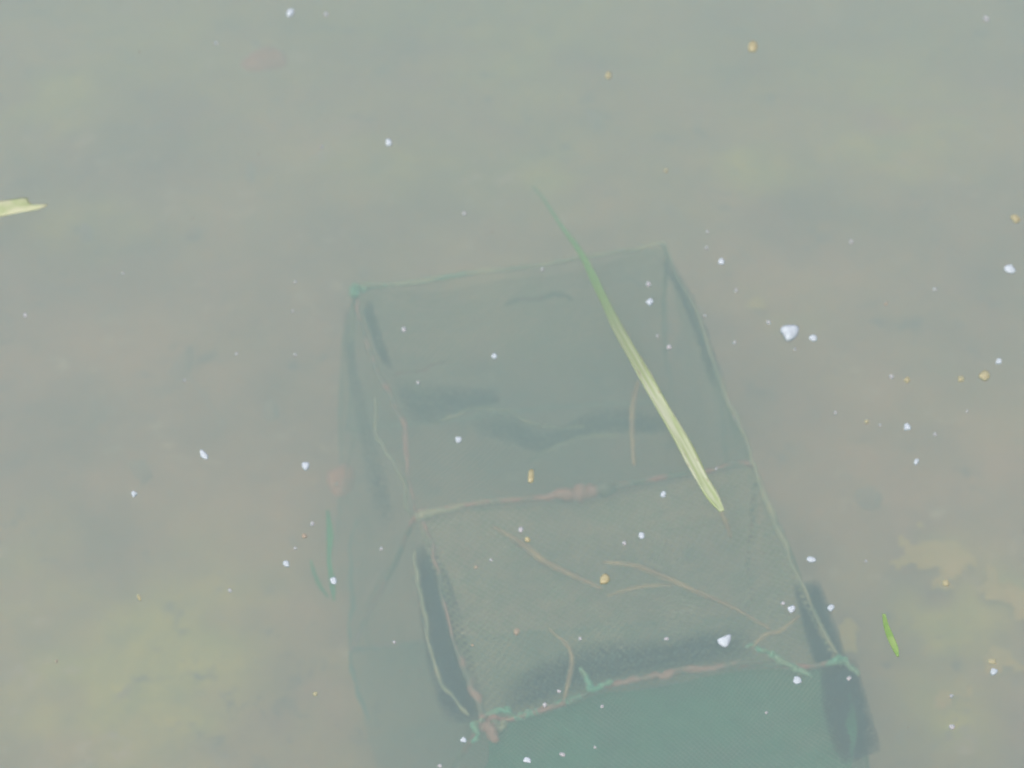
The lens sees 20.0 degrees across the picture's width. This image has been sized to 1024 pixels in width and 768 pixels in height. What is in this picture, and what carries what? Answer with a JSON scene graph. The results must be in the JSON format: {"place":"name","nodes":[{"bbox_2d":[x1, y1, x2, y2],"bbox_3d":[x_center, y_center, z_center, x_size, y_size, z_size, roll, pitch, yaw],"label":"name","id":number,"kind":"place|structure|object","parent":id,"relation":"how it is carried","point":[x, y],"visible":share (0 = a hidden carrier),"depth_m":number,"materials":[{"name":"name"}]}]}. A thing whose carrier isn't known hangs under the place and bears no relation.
{"place":"outdoors","nodes":[
{"label":"outdoors","id":0,"kind":"place"},
{"bbox_2d":[0,0,1023,767],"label":"pond bed","id":1,"kind":"object","parent":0,"point":[798,150],"visible":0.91,"depth_m":3.46,"materials":[{"name":"soil"}]},
{"bbox_2d":[240,46,286,71],"bbox_3d":[-0.305,-0.400,3.585,0.054,0.014,0.044,-33,56,-26],"label":"fallen leaf","id":2,"kind":"object","parent":1,"relation":"on","point":[266,58],"visible":1,"depth_m":3.58,"materials":[{"name":"grey plant"}]},
{"bbox_2d":[310,560,328,597],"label":"water weed leaf","id":3,"kind":"object","parent":1,"relation":"on","point":[319,584],"visible":1,"depth_m":3.00,"materials":[{"name":"plant"}]},
{"bbox_2d":[326,510,335,600],"bbox_3d":[-0.186,0.175,2.984,0.008,0.033,0.095,-3,48,-2],"label":"water weed leaf","id":4,"kind":"object","parent":1,"relation":"on","point":[329,547],"visible":0.9,"depth_m":2.98,"materials":[{"name":"plant"}]},
{"bbox_2d":[326,463,353,496],"bbox_3d":[-0.182,0.099,3.083,0.030,0.011,0.044,0,48,0],"label":"fallen leaf","id":5,"kind":"object","parent":1,"relation":"on","point":[337,474],"visible":0.96,"depth_m":3.08,"materials":[{"name":"plant"}]},
{"bbox_2d":[332,241,879,767],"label":"fish trap","id":6,"kind":"object","parent":1,"relation":"on","point":[454,673],"visible":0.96,"depth_m":2.91,"materials":[{"name":"fabric"}]},
{"bbox_2d":[492,525,602,589],"bbox_3d":[0.032,0.171,2.844,0.133,0.008,0.012,29,54,24],"label":"twig","id":7,"kind":"object","parent":6,"relation":"on","point":[535,554],"visible":1,"depth_m":2.84,"materials":[{"name":"brown wood"}]},
{"bbox_2d":[548,628,573,700],"bbox_3d":[0.051,0.265,2.762,0.019,0.006,0.086,-7,48,-6],"label":"twig","id":8,"kind":"object","parent":6,"relation":"on","point":[571,668],"visible":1,"depth_m":2.76,"materials":[{"name":"brown wood"}]},
{"bbox_2d":[629,380,639,465],"bbox_3d":[0.123,0.039,2.952,0.010,0.007,0.112,3,48,3],"label":"twig","id":9,"kind":"object","parent":6,"relation":"on","point":[632,417],"visible":1,"depth_m":2.95,"materials":[{"name":"brown wood"}]},
{"bbox_2d":[607,584,672,596],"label":"twig","id":10,"kind":"object","parent":6,"relation":"on","point":[645,586],"visible":1,"depth_m":2.83,"materials":[{"name":"brown wood"}]},
{"bbox_2d":[602,561,770,629],"bbox_3d":[0.170,0.200,2.816,0.179,0.006,0.016,21,51,18],"label":"twig","id":11,"kind":"object","parent":6,"relation":"on","point":[656,573],"visible":1,"depth_m":2.82,"materials":[{"name":"brown wood"}]},
{"bbox_2d":[719,512,731,537],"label":"twig","id":12,"kind":"object","parent":6,"relation":"on","point":[725,521],"visible":0.93,"depth_m":2.85,"materials":[{"name":"wood"}]},
{"bbox_2d":[752,614,800,647],"bbox_3d":[0.252,0.235,2.775,0.062,0.005,0.008,-27,53,-22],"label":"twig","id":13,"kind":"object","parent":6,"relation":"on","point":[774,632],"visible":1,"depth_m":2.77,"materials":[{"name":"brown wood"}]},
{"bbox_2d":[745,297,769,309],"bbox_3d":[0.293,-0.095,3.467,0.030,0.014,0.024,0,48,0],"label":"algae mat","id":14,"kind":"object","parent":1,"relation":"on","point":[756,303],"visible":1,"depth_m":3.46,"materials":[{"name":"plant"}]},
{"bbox_2d":[838,618,859,653],"bbox_3d":[0.364,0.272,3.134,0.024,0.015,0.042,0,48,0],"label":"algae mat","id":15,"kind":"object","parent":1,"relation":"on","point":[847,630],"visible":0.91,"depth_m":3.13,"materials":[{"name":"plant"}]},
{"bbox_2d":[889,522,976,590],"bbox_3d":[0.465,0.192,3.210,0.088,0.018,0.074,32,55,25],"label":"algae mat","id":16,"kind":"object","parent":1,"relation":"on","point":[951,559],"visible":0.99,"depth_m":3.21,"materials":[{"name":"plant"}]},
{"bbox_2d":[932,577,954,592],"bbox_3d":[0.473,0.220,3.190,0.024,0.013,0.012,0,48,0],"label":"algae mat","id":17,"kind":"object","parent":1,"relation":"on","point":[937,579],"visible":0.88,"depth_m":3.19,"materials":[{"name":"plant"}]},
{"bbox_2d":[977,565,1023,620],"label":"algae mat","id":18,"kind":"object","parent":1,"relation":"on","point":[992,587],"visible":1,"depth_m":3.18,"materials":[{"name":"plant"}]},
{"bbox_2d":[983,646,1023,674],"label":"algae mat","id":19,"kind":"object","parent":1,"relation":"on","point":[1003,657],"visible":0.95,"depth_m":3.12,"materials":[{"name":"plant"}]},
{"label":"water","id":20,"kind":"structure","parent":0,"visible":0},
{"bbox_2d":[0,198,47,216],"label":"leaf fragment","id":21,"kind":"object","parent":20,"relation":"on","point":[13,206],"visible":1,"depth_m":2.70,"materials":[{"name":"green plant"}]},
{"bbox_2d":[200,450,207,459],"bbox_3d":[-0.265,0.061,2.501,0.008,0.004,0.011,0,48,0],"label":"white fleck","id":22,"kind":"object","parent":20,"relation":"on","point":[203,454],"visible":1,"depth_m":2.50},
{"bbox_2d":[283,561,288,566],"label":"white fleck","id":23,"kind":"object","parent":20,"relation":"on","point":[285,563],"visible":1,"depth_m":2.43},
{"bbox_2d":[287,9,293,16],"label":"white fleck","id":24,"kind":"object","parent":20,"relation":"on","point":[290,12],"visible":1,"depth_m":2.89},
{"bbox_2d":[302,462,308,470],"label":"white fleck","id":25,"kind":"object","parent":20,"relation":"on","point":[305,466],"visible":1,"depth_m":2.49},
{"bbox_2d":[330,577,336,584],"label":"white fleck","id":26,"kind":"object","parent":20,"relation":"on","point":[333,580],"visible":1,"depth_m":2.41},
{"bbox_2d":[386,139,391,145],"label":"white fleck","id":27,"kind":"object","parent":20,"relation":"on","point":[388,142],"visible":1,"depth_m":2.76},
{"bbox_2d":[455,437,461,442],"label":"white fleck","id":28,"kind":"object","parent":20,"relation":"on","point":[458,439],"visible":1,"depth_m":2.53},
{"bbox_2d":[460,737,466,742],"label":"white fleck","id":29,"kind":"object","parent":20,"relation":"on","point":[463,739],"visible":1,"depth_m":2.33},
{"bbox_2d":[491,353,496,358],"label":"white fleck","id":30,"kind":"object","parent":20,"relation":"on","point":[493,355],"visible":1,"depth_m":2.60},
{"bbox_2d":[12,0,1015,762],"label":"suspended silt","id":31,"kind":"object","parent":20,"relation":"in","point":[328,296],"visible":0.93,"depth_m":2.93,"materials":[{"name":"soil"}]},
{"bbox_2d":[514,628,519,635],"bbox_3d":[0.004,0.213,2.500,0.005,0.003,0.007,0,48,0],"label":"tan crumb","id":32,"kind":"object","parent":20,"relation":"in","point":[516,631],"visible":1,"depth_m":2.50,"materials":[{"name":"beige"}]},
{"bbox_2d":[523,757,530,762],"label":"white fleck","id":33,"kind":"object","parent":20,"relation":"on","point":[526,759],"visible":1,"depth_m":2.29},
{"bbox_2d":[528,469,533,482],"bbox_3d":[0.016,0.079,2.513,0.006,0.004,0.015,0,48,0],"label":"yellow seed","id":34,"kind":"object","parent":20,"relation":"in","point":[531,476],"visible":1,"depth_m":2.51,"materials":[{"name":"yellow plant"}]},
{"bbox_2d":[600,573,609,583],"bbox_3d":[0.077,0.162,2.425,0.009,0.005,0.010,0,48,0],"label":"yellow seed","id":35,"kind":"object","parent":20,"relation":"on","point":[604,578],"visible":1,"depth_m":2.42,"materials":[{"name":"yellow plant"}]},
{"bbox_2d":[605,71,611,78],"bbox_3d":[0.097,-0.310,2.917,0.007,0.004,0.010,0,48,0],"label":"yellow seed","id":36,"kind":"object","parent":20,"relation":"in","point":[608,74],"visible":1,"depth_m":2.92,"materials":[{"name":"yellow plant"}]},
{"bbox_2d":[532,186,723,511],"bbox_3d":[0.081,-0.057,2.889,0.044,0.425,0.842,-8,48,-7],"label":"grass blade","id":37,"kind":"object","parent":20,"relation":"on","point":[676,430],"depth_m":2.55,"materials":[{"name":"green plant"}]},
{"bbox_2d":[639,532,644,538],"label":"white fleck","id":38,"kind":"object","parent":20,"relation":"on","point":[641,535],"visible":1,"depth_m":2.44},
{"bbox_2d":[646,298,653,305],"bbox_3d":[0.124,-0.074,2.623,0.007,0.004,0.009,0,48,0],"label":"white fleck","id":39,"kind":"object","parent":20,"relation":"on","point":[649,301],"visible":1,"depth_m":2.62},
{"bbox_2d":[660,491,665,497],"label":"white fleck","id":40,"kind":"object","parent":20,"relation":"on","point":[663,494],"visible":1,"depth_m":2.50},
{"bbox_2d":[718,258,724,264],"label":"white fleck","id":41,"kind":"object","parent":20,"relation":"on","point":[721,261],"visible":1,"depth_m":2.65},
{"bbox_2d":[717,634,730,647],"bbox_3d":[0.174,0.209,2.368,0.013,0.006,0.010,-22,52,-19],"label":"white fleck","id":42,"kind":"object","parent":20,"relation":"on","point":[724,641],"visible":1,"depth_m":2.37},
{"bbox_2d":[748,41,756,52],"bbox_3d":[0.239,-0.335,2.886,0.010,0.006,0.015,0,48,0],"label":"yellow seed","id":43,"kind":"object","parent":20,"relation":"in","point":[752,46],"visible":1,"depth_m":2.88,"materials":[{"name":"yellow plant"}]},
{"bbox_2d":[780,325,798,340],"bbox_3d":[0.248,-0.046,2.598,0.017,0.008,0.018,0,48,0],"label":"white fleck","id":44,"kind":"object","parent":20,"relation":"on","point":[789,332],"visible":1,"depth_m":2.60},
{"bbox_2d":[787,605,795,612],"bbox_3d":[0.230,0.185,2.390,0.007,0.004,0.007,0,48,0],"label":"white fleck","id":45,"kind":"object","parent":20,"relation":"on","point":[791,609],"visible":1,"depth_m":2.39},
{"bbox_2d":[793,676,801,683],"bbox_3d":[0.232,0.241,2.367,0.007,0.003,0.007,0,48,0],"label":"white fleck","id":46,"kind":"object","parent":20,"relation":"on","point":[797,680],"visible":1,"depth_m":2.37},
{"bbox_2d":[807,556,815,562],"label":"white fleck","id":47,"kind":"object","parent":20,"relation":"on","point":[810,559],"visible":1,"depth_m":2.44},
{"bbox_2d":[809,335,816,341],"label":"white fleck","id":48,"kind":"object","parent":20,"relation":"on","point":[813,338],"visible":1,"depth_m":2.59},
{"bbox_2d":[827,604,834,611],"bbox_3d":[0.265,0.186,2.417,0.006,0.003,0.007,0,48,0],"label":"white fleck","id":49,"kind":"object","parent":20,"relation":"on","point":[830,607],"visible":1,"depth_m":2.42},
{"bbox_2d":[882,614,898,656],"bbox_3d":[0.308,0.204,2.372,0.010,0.003,0.043,0,48,0],"label":"leaf fragment","id":50,"kind":"object","parent":20,"relation":"on","point":[891,638],"visible":1,"depth_m":2.37,"materials":[{"name":"green plant"}]},
{"bbox_2d":[904,377,909,382],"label":"yellow seed","id":51,"kind":"object","parent":20,"relation":"in","point":[906,379],"visible":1,"depth_m":2.63,"materials":[{"name":"yellow plant"}]},
{"bbox_2d":[904,423,910,429],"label":"white fleck","id":52,"kind":"object","parent":20,"relation":"on","point":[907,426],"visible":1,"depth_m":2.54},
{"bbox_2d":[942,579,949,586],"bbox_3d":[0.369,0.169,2.473,0.007,0.003,0.008,0,48,0],"label":"yellow seed","id":53,"kind":"object","parent":20,"relation":"on","point":[945,582],"visible":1,"depth_m":2.47,"materials":[{"name":"yellow plant"}]},
{"bbox_2d":[958,376,964,381],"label":"yellow seed","id":54,"kind":"object","parent":20,"relation":"in","point":[961,378],"visible":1,"depth_m":2.64,"materials":[{"name":"yellow plant"}]},
{"bbox_2d":[979,370,989,380],"bbox_3d":[0.425,-0.008,2.618,0.009,0.006,0.010,35,57,27],"label":"yellow seed","id":55,"kind":"object","parent":20,"relation":"on","point":[984,375],"visible":1,"depth_m":2.62,"materials":[{"name":"yellow plant"}]},
{"bbox_2d":[983,16,988,21],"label":"white fleck","id":56,"kind":"object","parent":20,"relation":"on","point":[986,18],"visible":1,"depth_m":2.97},
{"bbox_2d":[988,658,995,663],"bbox_3d":[0.405,0.234,2.454,0.007,0.002,0.006,0,48,0],"label":"yellow seed","id":57,"kind":"object","parent":20,"relation":"in","point":[991,660],"visible":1,"depth_m":2.45,"materials":[{"name":"yellow plant"}]},
{"bbox_2d":[990,668,997,674],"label":"white fleck","id":58,"kind":"object","parent":20,"relation":"on","point":[993,671],"visible":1,"depth_m":2.37},
{"bbox_2d":[995,358,1001,363],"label":"white fleck","id":59,"kind":"object","parent":20,"relation":"on","point":[998,360],"visible":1,"depth_m":2.60},
{"bbox_2d":[1004,264,1015,273],"bbox_3d":[0.453,-0.105,2.650,0.010,0.004,0.010,0,48,0],"label":"white fleck","id":60,"kind":"object","parent":20,"relation":"on","point":[1010,268],"visible":1,"depth_m":2.65},
{"bbox_2d":[1010,214,1020,222],"bbox_3d":[0.474,-0.156,2.738,0.009,0.004,0.010,0,48,0],"label":"yellow seed","id":61,"kind":"object","parent":20,"relation":"on","point":[1015,218],"visible":1,"depth_m":2.74,"materials":[{"name":"yellow plant"}]}
]}

